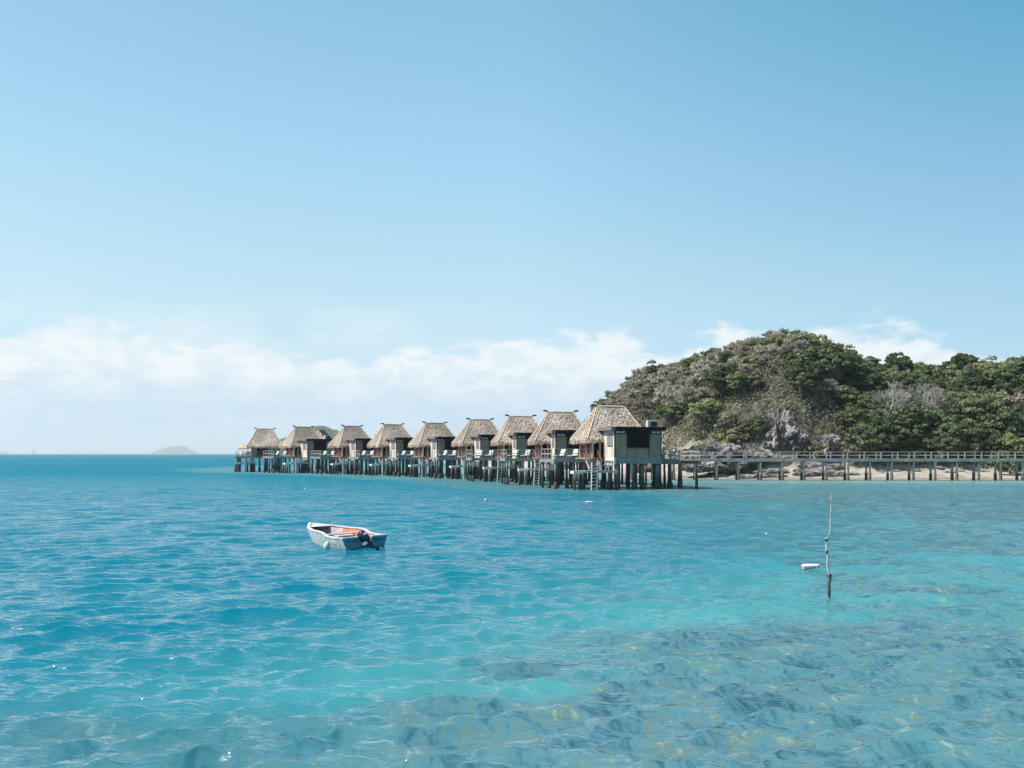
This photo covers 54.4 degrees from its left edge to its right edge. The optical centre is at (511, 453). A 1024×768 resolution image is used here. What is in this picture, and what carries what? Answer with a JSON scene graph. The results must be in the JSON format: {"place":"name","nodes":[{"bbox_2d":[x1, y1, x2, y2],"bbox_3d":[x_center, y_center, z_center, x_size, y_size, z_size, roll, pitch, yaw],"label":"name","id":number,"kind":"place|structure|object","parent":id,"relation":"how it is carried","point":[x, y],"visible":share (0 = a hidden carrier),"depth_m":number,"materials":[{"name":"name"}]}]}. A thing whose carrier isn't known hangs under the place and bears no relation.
{"place":"outdoors","nodes":[
{"label":"outdoors","id":0,"kind":"place"},
{"bbox_2d":[150,446,199,453],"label":"distant island terrain","id":1,"kind":"structure","parent":0,"point":[176,450],"depth_m":10831.77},
{"bbox_2d":[0,454,1023,767],"bbox_3d":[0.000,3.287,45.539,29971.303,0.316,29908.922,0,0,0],"label":"water","id":2,"kind":"structure","parent":0,"point":[186,610],"depth_m":19.57,"materials":[{"name":"blue liquid"}]},
{"bbox_2d":[234,427,282,471],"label":"overwater bungalow","id":3,"kind":"object","parent":2,"relation":"in","point":[265,440],"visible":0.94,"depth_m":181.06,"materials":[{"name":"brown wood"}]},
{"bbox_2d":[263,425,332,472],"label":"overwater bungalow","id":4,"kind":"object","parent":2,"relation":"in","point":[303,443],"visible":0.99,"depth_m":169.85,"materials":[{"name":"grey"}]},
{"bbox_2d":[300,428,344,470],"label":"overwater bungalow","id":5,"kind":"object","parent":2,"relation":"in","point":[320,433],"visible":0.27,"depth_m":187.23,"materials":[{"name":"grey"}]},
{"bbox_2d":[310,425,380,473],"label":"overwater bungalow","id":6,"kind":"object","parent":2,"relation":"in","point":[346,440],"visible":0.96,"depth_m":161.98,"materials":[{"name":"grey"}]},
{"bbox_2d":[307,522,386,549],"bbox_3d":[-6.212,3.089,36.112,1.811,0.905,5.165,-2,1,-37],"label":"motor boat","id":7,"kind":"object","parent":2,"relation":"on","point":[340,536],"visible":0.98,"depth_m":35.05,"materials":[{"name":"white"}]},
{"bbox_2d":[348,423,422,475],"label":"overwater bungalow","id":8,"kind":"object","parent":2,"relation":"in","point":[386,439],"visible":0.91,"depth_m":152.88,"materials":[{"name":"grey"}]},
{"bbox_2d":[388,421,465,476],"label":"overwater bungalow","id":9,"kind":"object","parent":2,"relation":"in","point":[439,437],"visible":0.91,"depth_m":143.20,"materials":[{"name":"grey"}]},
{"bbox_2d":[429,418,511,478],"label":"overwater bungalow","id":10,"kind":"object","parent":2,"relation":"in","point":[475,435],"visible":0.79,"depth_m":131.05,"materials":[{"name":"grey"}]},
{"bbox_2d":[292,451,700,488],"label":"boardwalk","id":11,"kind":"structure","parent":2,"relation":"in","point":[679,462],"depth_m":97.28,"materials":[{"name":"grey wood"}]},
{"bbox_2d":[466,414,544,481],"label":"overwater bungalow","id":12,"kind":"object","parent":2,"relation":"in","point":[516,432],"visible":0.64,"depth_m":119.06,"materials":[{"name":"grey"}]},
{"bbox_2d":[500,410,596,485],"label":"overwater bungalow","id":13,"kind":"object","parent":2,"relation":"in","point":[556,430],"visible":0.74,"depth_m":106.56,"materials":[{"name":"grey"}]},
{"bbox_2d":[540,404,665,489],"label":"overwater bungalow","id":14,"kind":"object","parent":2,"relation":"in","point":[611,436],"visible":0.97,"depth_m":92.25,"materials":[{"name":"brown wood"}]},
{"bbox_2d":[651,449,676,487],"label":"arrival deck","id":15,"kind":"structure","parent":2,"relation":"in","point":[669,462],"depth_m":93.67,"materials":[{"name":"grey wood"}]},
{"bbox_2d":[825,493,832,598],"bbox_3d":[7.267,2.375,22.797,0.202,3.052,0.105,0,0,0],"label":"marker pole","id":16,"kind":"object","parent":2,"relation":"in","point":[829,575],"visible":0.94,"depth_m":22.78,"materials":[{"name":"brown wood"}]},
{"bbox_2d":[0,0,1023,453],"label":"sky","id":17,"kind":"structure","parent":0,"point":[221,220],"materials":[{"name":"blue"}]},
{"bbox_2d":[462,370,1021,479],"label":"hill terrain","id":18,"kind":"structure","parent":0,"point":[902,474],"depth_m":140.37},
{"bbox_2d":[627,395,660,419],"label":"dry tree","id":19,"kind":"object","parent":18,"relation":"on","point":[640,405],"visible":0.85,"depth_m":162.98,"materials":[{"name":"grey plant"}]},
{"bbox_2d":[634,376,664,397],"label":"dry tree","id":20,"kind":"object","parent":18,"relation":"on","point":[647,387],"visible":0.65,"depth_m":168.14,"materials":[{"name":"grey plant"}]},
{"bbox_2d":[643,359,665,375],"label":"light leafy tree","id":21,"kind":"object","parent":18,"relation":"on","point":[650,368],"visible":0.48,"depth_m":183.93,"materials":[{"name":"green plant"}]},
{"bbox_2d":[652,380,680,403],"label":"dry tree","id":22,"kind":"object","parent":18,"relation":"on","point":[667,386],"visible":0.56,"depth_m":159.50,"materials":[{"name":"grey plant"}]},
{"bbox_2d":[656,365,680,377],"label":"dry tree","id":23,"kind":"object","parent":18,"relation":"on","point":[665,371],"visible":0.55,"depth_m":178.17,"materials":[{"name":"grey plant"}]},
{"bbox_2d":[653,402,684,427],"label":"leafy tree","id":24,"kind":"object","parent":18,"relation":"on","point":[668,409],"visible":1,"depth_m":155.25,"materials":[{"name":"green plant"}]},
{"bbox_2d":[661,389,688,408],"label":"dry tree","id":25,"kind":"object","parent":18,"relation":"on","point":[669,396],"visible":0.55,"depth_m":156.34,"materials":[{"name":"grey plant"}]},
{"bbox_2d":[663,370,686,385],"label":"dry tree","id":26,"kind":"object","parent":18,"relation":"on","point":[673,377],"visible":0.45,"depth_m":166.25,"materials":[{"name":"grey plant"}]},
{"bbox_2d":[674,374,699,389],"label":"dry tree","id":27,"kind":"object","parent":18,"relation":"on","point":[684,382],"visible":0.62,"depth_m":158.71,"materials":[{"name":"grey plant"}]},
{"bbox_2d":[678,355,704,370],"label":"light leafy tree","id":28,"kind":"object","parent":18,"relation":"on","point":[686,363],"visible":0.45,"depth_m":172.59,"materials":[{"name":"green plant"}]},
{"bbox_2d":[676,385,709,403],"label":"dry tree","id":29,"kind":"object","parent":18,"relation":"on","point":[689,391],"visible":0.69,"depth_m":153.31,"materials":[{"name":"grey plant"}]},
{"bbox_2d":[687,364,712,386],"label":"dry tree","id":30,"kind":"object","parent":18,"relation":"on","point":[700,373],"visible":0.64,"depth_m":156.50,"materials":[{"name":"grey plant"}]},
{"bbox_2d":[689,359,715,368],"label":"dry tree","id":31,"kind":"object","parent":18,"relation":"on","point":[707,363],"visible":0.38,"depth_m":163.33,"materials":[{"name":"grey plant"}]},
{"bbox_2d":[682,461,727,472],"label":"boulder","id":32,"kind":"object","parent":18,"relation":"on","point":[704,466],"visible":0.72,"depth_m":133.13,"materials":[{"name":"grey stone"}]},
{"bbox_2d":[693,387,718,401],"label":"dry tree","id":33,"kind":"object","parent":18,"relation":"on","point":[701,392],"visible":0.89,"depth_m":151.11,"materials":[{"name":"grey plant"}]},
{"bbox_2d":[687,398,727,426],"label":"light leafy tree","id":34,"kind":"object","parent":18,"relation":"on","point":[696,410],"visible":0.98,"depth_m":146.80,"materials":[{"name":"green plant"}]},
{"bbox_2d":[689,441,741,461],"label":"boulder","id":35,"kind":"object","parent":18,"relation":"on","point":[716,448],"visible":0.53,"depth_m":134.57,"materials":[{"name":"grey stone"}]},
{"bbox_2d":[703,365,735,399],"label":"leafy tree","id":36,"kind":"object","parent":18,"relation":"on","point":[716,375],"visible":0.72,"depth_m":149.02,"materials":[{"name":"green plant"}]},
{"bbox_2d":[706,428,740,444],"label":"light leafy tree","id":37,"kind":"object","parent":18,"relation":"on","point":[727,438],"visible":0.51,"depth_m":140.00,"materials":[{"name":"green plant"}]},
{"bbox_2d":[718,351,737,362],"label":"light leafy tree","id":38,"kind":"object","parent":18,"relation":"on","point":[724,355],"visible":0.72,"depth_m":163.73,"materials":[{"name":"green plant"}]},
{"bbox_2d":[713,411,744,432],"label":"dry tree","id":39,"kind":"object","parent":18,"relation":"on","point":[726,418],"visible":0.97,"depth_m":141.68,"materials":[{"name":"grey plant"}]},
{"bbox_2d":[717,360,743,370],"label":"dry tree","id":40,"kind":"object","parent":18,"relation":"on","point":[733,365],"visible":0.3,"depth_m":151.81,"materials":[{"name":"grey plant"}]},
{"bbox_2d":[721,461,747,470],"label":"boulder","id":41,"kind":"object","parent":18,"relation":"on","point":[731,465],"visible":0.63,"depth_m":133.58,"materials":[{"name":"grey stone"}]},
{"bbox_2d":[718,371,754,399],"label":"light leafy tree","id":42,"kind":"object","parent":18,"relation":"on","point":[738,376],"visible":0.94,"depth_m":146.66,"materials":[{"name":"green plant"}]},
{"bbox_2d":[737,344,756,357],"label":"dry tree","id":43,"kind":"object","parent":18,"relation":"on","point":[745,350],"visible":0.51,"depth_m":160.09,"materials":[{"name":"grey plant"}]},
{"bbox_2d":[738,355,757,372],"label":"light leafy tree","id":44,"kind":"object","parent":18,"relation":"on","point":[748,359],"visible":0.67,"depth_m":153.17,"materials":[{"name":"green plant"}]},
{"bbox_2d":[736,364,759,375],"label":"dry tree","id":45,"kind":"object","parent":18,"relation":"on","point":[746,368],"visible":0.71,"depth_m":149.55,"materials":[{"name":"grey plant"}]},
{"bbox_2d":[737,449,767,467],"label":"boulder","id":46,"kind":"object","parent":18,"relation":"on","point":[753,452],"visible":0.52,"depth_m":135.69,"materials":[{"name":"grey stone"}]},
{"bbox_2d":[737,414,773,439],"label":"light leafy tree","id":47,"kind":"object","parent":18,"relation":"on","point":[757,420],"visible":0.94,"depth_m":138.95,"materials":[{"name":"green plant"}]},
{"bbox_2d":[744,372,766,388],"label":"light leafy tree","id":48,"kind":"object","parent":18,"relation":"on","point":[758,380],"visible":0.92,"depth_m":146.66,"materials":[{"name":"green plant"}]},
{"bbox_2d":[750,356,769,374],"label":"dry tree","id":49,"kind":"object","parent":18,"relation":"on","point":[760,361],"visible":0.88,"depth_m":151.72,"materials":[{"name":"grey plant"}]},
{"bbox_2d":[751,343,780,357],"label":"dry tree","id":50,"kind":"object","parent":18,"relation":"on","point":[758,349],"visible":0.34,"depth_m":156.24,"materials":[{"name":"grey plant"}]},
{"bbox_2d":[758,334,784,347],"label":"light leafy tree","id":51,"kind":"object","parent":18,"relation":"on","point":[776,340],"visible":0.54,"depth_m":163.55,"materials":[{"name":"green plant"}]},
{"bbox_2d":[753,468,789,474],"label":"beach rock","id":52,"kind":"object","parent":18,"relation":"on","point":[771,471],"visible":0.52,"depth_m":133.04,"materials":[{"name":"grey stone"}]},
{"bbox_2d":[759,349,787,370],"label":"leafy tree","id":53,"kind":"object","parent":18,"relation":"on","point":[774,353],"visible":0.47,"depth_m":153.47,"materials":[{"name":"green plant"}]},
{"bbox_2d":[761,407,798,452],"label":"rock face","id":54,"kind":"object","parent":18,"relation":"on","point":[779,432],"visible":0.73,"depth_m":137.57},
{"bbox_2d":[779,337,809,354],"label":"dry tree","id":55,"kind":"object","parent":18,"relation":"on","point":[788,345],"visible":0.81,"depth_m":156.27,"materials":[{"name":"grey plant"}]},
{"bbox_2d":[568,343,1021,468],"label":"undergrowth","id":56,"kind":"object","parent":18,"relation":"on","point":[780,395],"visible":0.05,"depth_m":145.38,"materials":[{"name":"green plant"}]},
{"bbox_2d":[786,427,808,456],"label":"rock face","id":57,"kind":"object","parent":18,"relation":"on","point":[798,441],"visible":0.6,"depth_m":136.79},
{"bbox_2d":[787,373,813,393],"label":"light leafy tree","id":58,"kind":"object","parent":18,"relation":"on","point":[801,381],"visible":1,"depth_m":142.45,"materials":[{"name":"green plant"}]},
{"bbox_2d":[783,359,825,395],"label":"leafy tree","id":59,"kind":"object","parent":18,"relation":"on","point":[797,368],"visible":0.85,"depth_m":144.39,"materials":[{"name":"green plant"}]},
{"bbox_2d":[786,332,827,348],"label":"light leafy tree","id":60,"kind":"object","parent":18,"relation":"on","point":[813,338],"visible":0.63,"depth_m":162.40,"materials":[{"name":"green plant"}]},
{"bbox_2d":[795,346,825,364],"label":"leafy tree","id":61,"kind":"object","parent":18,"relation":"on","point":[809,353],"visible":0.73,"depth_m":148.85,"materials":[{"name":"green plant"}]},
{"bbox_2d":[811,378,839,401],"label":"dry tree","id":62,"kind":"object","parent":18,"relation":"on","point":[825,383],"visible":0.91,"depth_m":146.32,"materials":[{"name":"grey plant"}]},
{"bbox_2d":[630,452,1023,480],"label":"boardwalk","id":63,"kind":"structure","parent":18,"relation":"on","point":[780,460],"depth_m":121.88,"materials":[{"name":"grey wood"}]},
{"bbox_2d":[815,434,841,457],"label":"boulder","id":64,"kind":"object","parent":18,"relation":"on","point":[833,440],"visible":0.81,"depth_m":136.72,"materials":[{"name":"grey stone"}]},
{"bbox_2d":[806,342,862,380],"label":"leafy tree","id":65,"kind":"object","parent":18,"relation":"on","point":[833,360],"visible":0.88,"depth_m":147.71,"materials":[{"name":"green plant"}]},
{"bbox_2d":[827,385,859,405],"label":"leafy tree","id":66,"kind":"object","parent":18,"relation":"on","point":[842,391],"visible":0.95,"depth_m":144.90,"materials":[{"name":"green plant"}]},
{"bbox_2d":[840,441,863,454],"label":"dry tree","id":67,"kind":"object","parent":18,"relation":"on","point":[852,447],"visible":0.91,"depth_m":135.79,"materials":[{"name":"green plant"}]},
{"bbox_2d":[834,407,871,433],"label":"leafy tree","id":68,"kind":"object","parent":18,"relation":"on","point":[852,415],"visible":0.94,"depth_m":139.57,"materials":[{"name":"green plant"}]},
{"bbox_2d":[843,395,876,411],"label":"leafy tree","id":69,"kind":"object","parent":18,"relation":"on","point":[857,402],"visible":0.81,"depth_m":143.36,"materials":[{"name":"green plant"}]},
{"bbox_2d":[837,363,895,394],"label":"leafy tree","id":70,"kind":"object","parent":18,"relation":"on","point":[865,379],"visible":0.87,"depth_m":147.98,"materials":[{"name":"green plant"}]},
{"bbox_2d":[843,422,898,462],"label":"leafy tree","id":71,"kind":"object","parent":18,"relation":"on","point":[869,441],"visible":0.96,"depth_m":135.00,"materials":[{"name":"green plant"}]},
{"bbox_2d":[858,391,891,410],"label":"leafy tree","id":72,"kind":"object","parent":18,"relation":"on","point":[867,394],"visible":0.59,"depth_m":143.40,"materials":[{"name":"green plant"}]},
{"bbox_2d":[857,413,920,453],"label":"leafy tree","id":73,"kind":"object","parent":18,"relation":"on","point":[897,425],"visible":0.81,"depth_m":135.77,"materials":[{"name":"green plant"}]},
{"bbox_2d":[870,381,910,411],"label":"bare tree","id":74,"kind":"object","parent":18,"relation":"on","point":[892,395],"visible":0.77,"depth_m":143.12,"materials":[{"name":"grey plant"}]},
{"bbox_2d":[877,352,912,370],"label":"leafy tree","id":75,"kind":"object","parent":18,"relation":"on","point":[891,360],"visible":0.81,"depth_m":176.23,"materials":[{"name":"green plant"}]},
{"bbox_2d":[890,400,939,431],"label":"leafy tree","id":76,"kind":"object","parent":18,"relation":"on","point":[916,414],"visible":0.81,"depth_m":138.18,"materials":[{"name":"green plant"}]},
{"bbox_2d":[894,428,935,451],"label":"light leafy tree","id":77,"kind":"object","parent":18,"relation":"on","point":[921,444],"visible":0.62,"depth_m":136.89,"materials":[{"name":"green plant"}]},
{"bbox_2d":[892,371,939,395],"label":"leafy tree","id":78,"kind":"object","parent":18,"relation":"on","point":[912,381],"visible":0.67,"depth_m":156.13,"materials":[{"name":"green plant"}]},
{"bbox_2d":[890,382,950,429],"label":"bare tree","id":79,"kind":"object","parent":18,"relation":"on","point":[938,398],"visible":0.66,"depth_m":145.28,"materials":[{"name":"grey plant"}]},
{"bbox_2d":[905,433,937,453],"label":"light leafy tree","id":80,"kind":"object","parent":18,"relation":"on","point":[926,435],"visible":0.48,"depth_m":137.60,"materials":[{"name":"green plant"}]},
{"bbox_2d":[912,364,949,383],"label":"leafy tree","id":81,"kind":"object","parent":18,"relation":"on","point":[932,372],"visible":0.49,"depth_m":161.71,"materials":[{"name":"green plant"}]},
{"bbox_2d":[923,426,947,451],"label":"leafy tree","id":82,"kind":"object","parent":18,"relation":"on","point":[930,429],"visible":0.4,"depth_m":138.55,"materials":[{"name":"green plant"}]},
{"bbox_2d":[931,431,968,462],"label":"leafy tree","id":83,"kind":"object","parent":18,"relation":"on","point":[954,444],"visible":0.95,"depth_m":135.55,"materials":[{"name":"green plant"}]},
{"bbox_2d":[938,361,963,377],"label":"leafy tree","id":84,"kind":"object","parent":18,"relation":"on","point":[947,363],"visible":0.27,"depth_m":166.04,"materials":[{"name":"green plant"}]},
{"bbox_2d":[930,400,972,419],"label":"leafy tree","id":85,"kind":"object","parent":18,"relation":"on","point":[946,408],"visible":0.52,"depth_m":141.69,"materials":[{"name":"green plant"}]},
{"bbox_2d":[931,413,977,454],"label":"leafy tree","id":86,"kind":"object","parent":18,"relation":"on","point":[956,428],"visible":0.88,"depth_m":136.91,"materials":[{"name":"green plant"}]},
{"bbox_2d":[938,391,984,406],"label":"leafy tree","id":87,"kind":"object","parent":18,"relation":"on","point":[961,396],"visible":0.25,"depth_m":145.38,"materials":[{"name":"green plant"}]},
{"bbox_2d":[943,375,986,394],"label":"leafy tree","id":88,"kind":"object","parent":18,"relation":"on","point":[965,384],"visible":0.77,"depth_m":151.20,"materials":[{"name":"green plant"}]},
{"bbox_2d":[950,352,980,366],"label":"leafy tree","id":89,"kind":"object","parent":18,"relation":"on","point":[965,359],"visible":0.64,"depth_m":182.30,"materials":[{"name":"green plant"}]},
{"bbox_2d":[956,439,983,457],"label":"dry tree","id":90,"kind":"object","parent":18,"relation":"on","point":[976,446],"visible":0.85,"depth_m":136.17,"materials":[{"name":"green plant"}]},
{"bbox_2d":[959,368,987,385],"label":"leafy tree","id":91,"kind":"object","parent":18,"relation":"on","point":[974,373],"visible":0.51,"depth_m":158.00,"materials":[{"name":"green plant"}]},
{"bbox_2d":[960,422,995,454],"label":"light leafy tree","id":92,"kind":"object","parent":18,"relation":"on","point":[980,430],"visible":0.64,"depth_m":136.71,"materials":[{"name":"green plant"}]},
{"bbox_2d":[951,392,1012,438],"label":"yellow green tree","id":93,"kind":"object","parent":18,"relation":"on","point":[982,401],"visible":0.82,"depth_m":140.33,"materials":[{"name":"green plant"}]},
{"bbox_2d":[966,389,1009,404],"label":"leafy tree","id":94,"kind":"object","parent":18,"relation":"on","point":[989,391],"visible":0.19,"depth_m":148.03,"materials":[{"name":"green plant"}]},
{"bbox_2d":[979,362,1012,385],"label":"leafy tree","id":95,"kind":"object","parent":18,"relation":"on","point":[991,373],"visible":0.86,"depth_m":157.87,"materials":[{"name":"green plant"}]},
{"bbox_2d":[980,432,1012,451],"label":"leafy tree","id":96,"kind":"object","parent":18,"relation":"on","point":[994,444],"visible":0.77,"depth_m":136.49,"materials":[{"name":"green plant"}]},
{"bbox_2d":[984,423,1011,438],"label":"light leafy tree","id":97,"kind":"object","parent":18,"relation":"on","point":[993,429],"visible":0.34,"depth_m":138.40,"materials":[{"name":"green plant"}]},
{"bbox_2d":[986,406,1023,435],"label":"leafy tree","id":98,"kind":"object","parent":18,"relation":"on","point":[1003,413],"visible":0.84,"depth_m":137.61,"materials":[{"name":"green plant"}]},
{"bbox_2d":[991,374,1023,402],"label":"leafy tree","id":99,"kind":"object","parent":18,"relation":"on","point":[1013,385],"visible":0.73,"depth_m":150.77,"materials":[{"name":"green plant"}]},
{"bbox_2d":[996,457,1021,474],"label":"shrub","id":100,"kind":"object","parent":18,"relation":"on","point":[1006,466],"visible":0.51,"depth_m":130.24,"materials":[{"name":"green plant"}]},
{"bbox_2d":[995,432,1023,456],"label":"light leafy tree","id":101,"kind":"object","parent":18,"relation":"on","point":[1015,441],"visible":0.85,"depth_m":135.27,"materials":[{"name":"green plant"}]},
{"bbox_2d":[998,390,1023,406],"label":"dry tree","id":102,"kind":"object","parent":18,"relation":"on","point":[1018,398],"visible":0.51,"depth_m":148.44,"materials":[{"name":"beige plant"}]},
{"bbox_2d":[1011,357,1023,373],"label":"leafy tree","id":103,"kind":"object","parent":18,"relation":"on","point":[1018,365],"visible":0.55,"depth_m":165.70,"materials":[{"name":"green plant"}]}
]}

